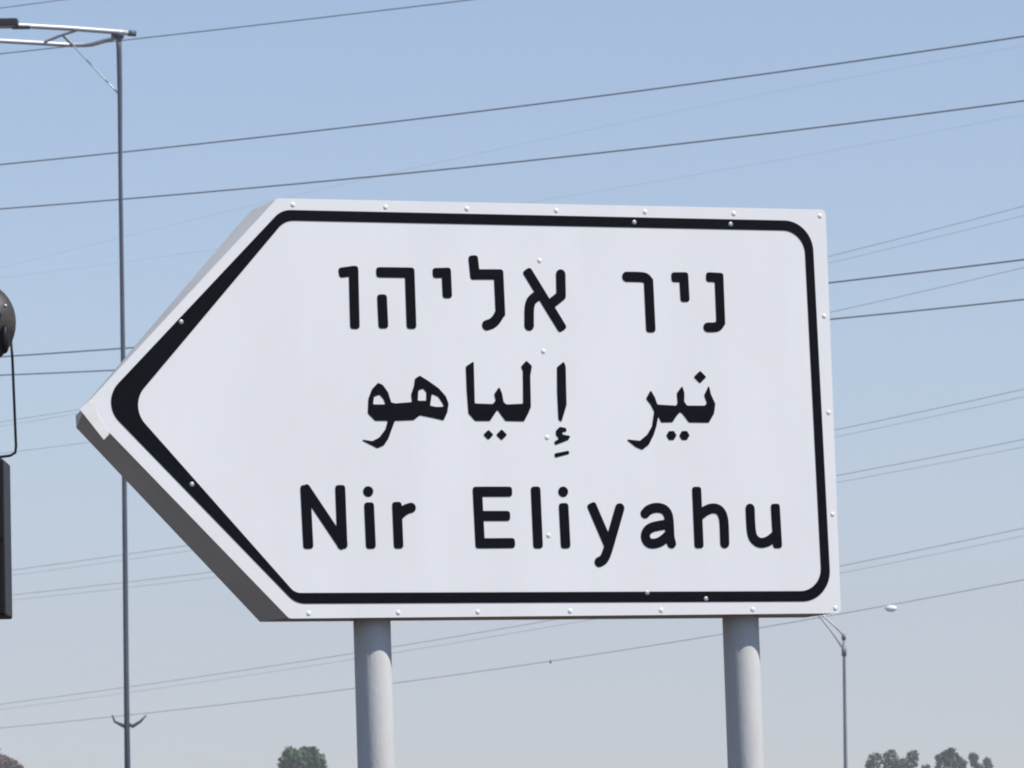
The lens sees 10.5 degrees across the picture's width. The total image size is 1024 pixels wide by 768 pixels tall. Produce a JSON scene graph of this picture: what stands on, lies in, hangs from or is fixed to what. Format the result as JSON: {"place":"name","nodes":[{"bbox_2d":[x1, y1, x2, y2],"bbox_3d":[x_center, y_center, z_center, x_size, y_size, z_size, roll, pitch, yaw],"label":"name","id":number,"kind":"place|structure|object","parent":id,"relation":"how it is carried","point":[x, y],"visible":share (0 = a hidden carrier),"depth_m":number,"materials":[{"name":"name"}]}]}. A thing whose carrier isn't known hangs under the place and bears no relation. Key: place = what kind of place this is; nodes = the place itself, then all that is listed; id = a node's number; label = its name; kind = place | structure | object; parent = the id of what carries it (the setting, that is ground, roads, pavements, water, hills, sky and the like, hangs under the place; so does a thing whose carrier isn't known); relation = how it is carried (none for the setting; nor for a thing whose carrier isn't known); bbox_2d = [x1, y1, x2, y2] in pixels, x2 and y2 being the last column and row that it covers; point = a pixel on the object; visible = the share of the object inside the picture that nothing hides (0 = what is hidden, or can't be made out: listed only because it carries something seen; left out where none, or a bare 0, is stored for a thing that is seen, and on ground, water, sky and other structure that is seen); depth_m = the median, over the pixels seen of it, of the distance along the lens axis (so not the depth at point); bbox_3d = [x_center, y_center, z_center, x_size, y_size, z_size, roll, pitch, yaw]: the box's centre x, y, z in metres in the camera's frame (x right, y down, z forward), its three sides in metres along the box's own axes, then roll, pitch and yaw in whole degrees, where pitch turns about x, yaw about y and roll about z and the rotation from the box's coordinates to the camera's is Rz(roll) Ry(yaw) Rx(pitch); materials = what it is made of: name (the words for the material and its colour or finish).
{"place":"outdoors","nodes":[
{"label":"outdoors","id":0,"kind":"place"},
{"bbox_2d":[1,0,61,7],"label":"power line","id":1,"kind":"object","parent":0,"point":[32,3],"visible":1,"depth_m":150.99,"materials":[{"name":"metal"}]},
{"bbox_2d":[0,0,468,53],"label":"power line","id":2,"kind":"object","parent":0,"point":[254,25],"visible":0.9,"depth_m":145.89,"materials":[{"name":"metal"}]},
{"bbox_2d":[0,536,1021,709],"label":"power line","id":3,"kind":"object","parent":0,"point":[481,638],"visible":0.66,"depth_m":389.62,"materials":[{"name":"metal"}]},
{"bbox_2d":[2,46,1019,267],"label":"power line","id":4,"kind":"object","parent":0,"point":[538,140],"visible":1,"depth_m":404.22,"materials":[{"name":"metal"}]},
{"bbox_2d":[0,100,1023,209],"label":"power line","id":5,"kind":"object","parent":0,"point":[529,160],"visible":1,"depth_m":131.80,"materials":[{"name":"metal"}]},
{"bbox_2d":[0,36,1023,164],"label":"power line","id":6,"kind":"object","parent":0,"point":[528,104],"visible":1,"depth_m":131.95,"materials":[{"name":"metal"}]},
{"bbox_2d":[0,299,1023,375],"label":"power line","id":7,"kind":"object","parent":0,"point":[830,319],"visible":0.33,"depth_m":123.66,"materials":[{"name":"metal"}]},
{"bbox_2d":[0,267,1023,453],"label":"power line","id":8,"kind":"object","parent":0,"point":[833,311],"visible":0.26,"depth_m":341.52,"materials":[{"name":"metal"}]},
{"bbox_2d":[0,0,1023,767],"label":"sky","id":9,"kind":"structure","parent":0,"point":[929,676],"materials":[{"name":"blue"}]},
{"bbox_2d":[2,206,1022,421],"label":"power line","id":10,"kind":"object","parent":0,"point":[827,256],"visible":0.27,"depth_m":341.98,"materials":[{"name":"metal"}]},
{"bbox_2d":[2,259,1023,356],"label":"power line","id":11,"kind":"object","parent":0,"point":[828,283],"visible":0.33,"depth_m":123.86,"materials":[{"name":"metal"}]},
{"bbox_2d":[2,114,1023,277],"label":"power line","id":12,"kind":"object","parent":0,"point":[595,191],"visible":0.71,"depth_m":390.88,"materials":[{"name":"metal"}]},
{"bbox_2d":[3,579,1023,727],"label":"power line","id":13,"kind":"object","parent":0,"point":[532,663],"visible":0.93,"depth_m":370.23,"materials":[{"name":"metal"}]},
{"bbox_2d":[885,605,896,611],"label":"line marker","id":14,"kind":"object","parent":13,"relation":"attached to","point":[890,608],"visible":1,"depth_m":330.05,"materials":[{"name":"white plastic"}]},
{"bbox_2d":[4,528,1023,703],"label":"power line","id":15,"kind":"object","parent":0,"point":[484,631],"visible":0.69,"depth_m":381.90,"materials":[{"name":"metal"}]},
{"bbox_2d":[4,215,1023,425],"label":"power line","id":16,"kind":"object","parent":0,"point":[831,262],"visible":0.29,"depth_m":349.32,"materials":[{"name":"metal"}]},
{"bbox_2d":[14,439,1023,594],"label":"power line","id":17,"kind":"object","parent":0,"point":[836,475],"visible":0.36,"depth_m":344.43,"materials":[{"name":"metal"}]},
{"bbox_2d":[14,389,1023,569],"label":"power line","id":18,"kind":"object","parent":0,"point":[836,429],"visible":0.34,"depth_m":343.94,"materials":[{"name":"metal"}]},
{"bbox_2d":[17,397,1020,574],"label":"power line","id":19,"kind":"object","parent":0,"point":[837,436],"visible":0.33,"depth_m":352.77,"materials":[{"name":"metal"}]},
{"bbox_2d":[17,447,1021,599],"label":"power line","id":20,"kind":"object","parent":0,"point":[836,482],"visible":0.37,"depth_m":353.06,"materials":[{"name":"metal"}]},
{"bbox_3d":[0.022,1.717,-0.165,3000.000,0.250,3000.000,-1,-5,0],"label":"ground","id":21,"kind":"structure","parent":0,"visible":0},
{"bbox_2d":[0,290,16,618],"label":"traffic signal","id":22,"kind":"object","parent":21,"relation":"on","point":[7,322],"visible":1,"depth_m":13.02,"materials":[{"name":"black plastic"}]},
{"bbox_2d":[0,748,23,767],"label":"tree","id":23,"kind":"object","parent":21,"relation":"on","point":[6,761],"visible":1,"depth_m":299.38,"materials":[{"name":"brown plant"}]},
{"bbox_2d":[0,18,146,767],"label":"lighting mast","id":24,"kind":"object","parent":21,"relation":"on","point":[117,35],"visible":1,"depth_m":95.55,"materials":[{"name":"grey metal"}]},
{"bbox_2d":[276,745,327,767],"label":"tree","id":25,"kind":"object","parent":21,"relation":"on","point":[306,757],"visible":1,"depth_m":258.83,"materials":[{"name":"green plant"}]},
{"bbox_2d":[76,198,840,767],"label":"direction sign","id":26,"kind":"object","parent":21,"relation":"on","point":[372,420],"visible":1,"depth_m":11.60,"materials":[{"name":"white metal"}]},
{"bbox_2d":[819,615,847,767],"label":"street lamp","id":27,"kind":"object","parent":21,"relation":"on","point":[843,647],"visible":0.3,"depth_m":129.88,"materials":[{"name":"grey metal"}]},
{"bbox_2d":[864,749,919,767],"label":"tree","id":28,"kind":"object","parent":21,"relation":"on","point":[895,762],"visible":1,"depth_m":318.88,"materials":[{"name":"green plant"}]},
{"bbox_2d":[921,747,967,767],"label":"tree","id":29,"kind":"object","parent":21,"relation":"on","point":[952,759],"visible":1,"depth_m":319.37,"materials":[{"name":"green plant"}]},
{"bbox_2d":[968,751,994,767],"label":"tree","id":30,"kind":"object","parent":21,"relation":"on","point":[974,757],"visible":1,"depth_m":338.77,"materials":[{"name":"green plant"}]}
]}

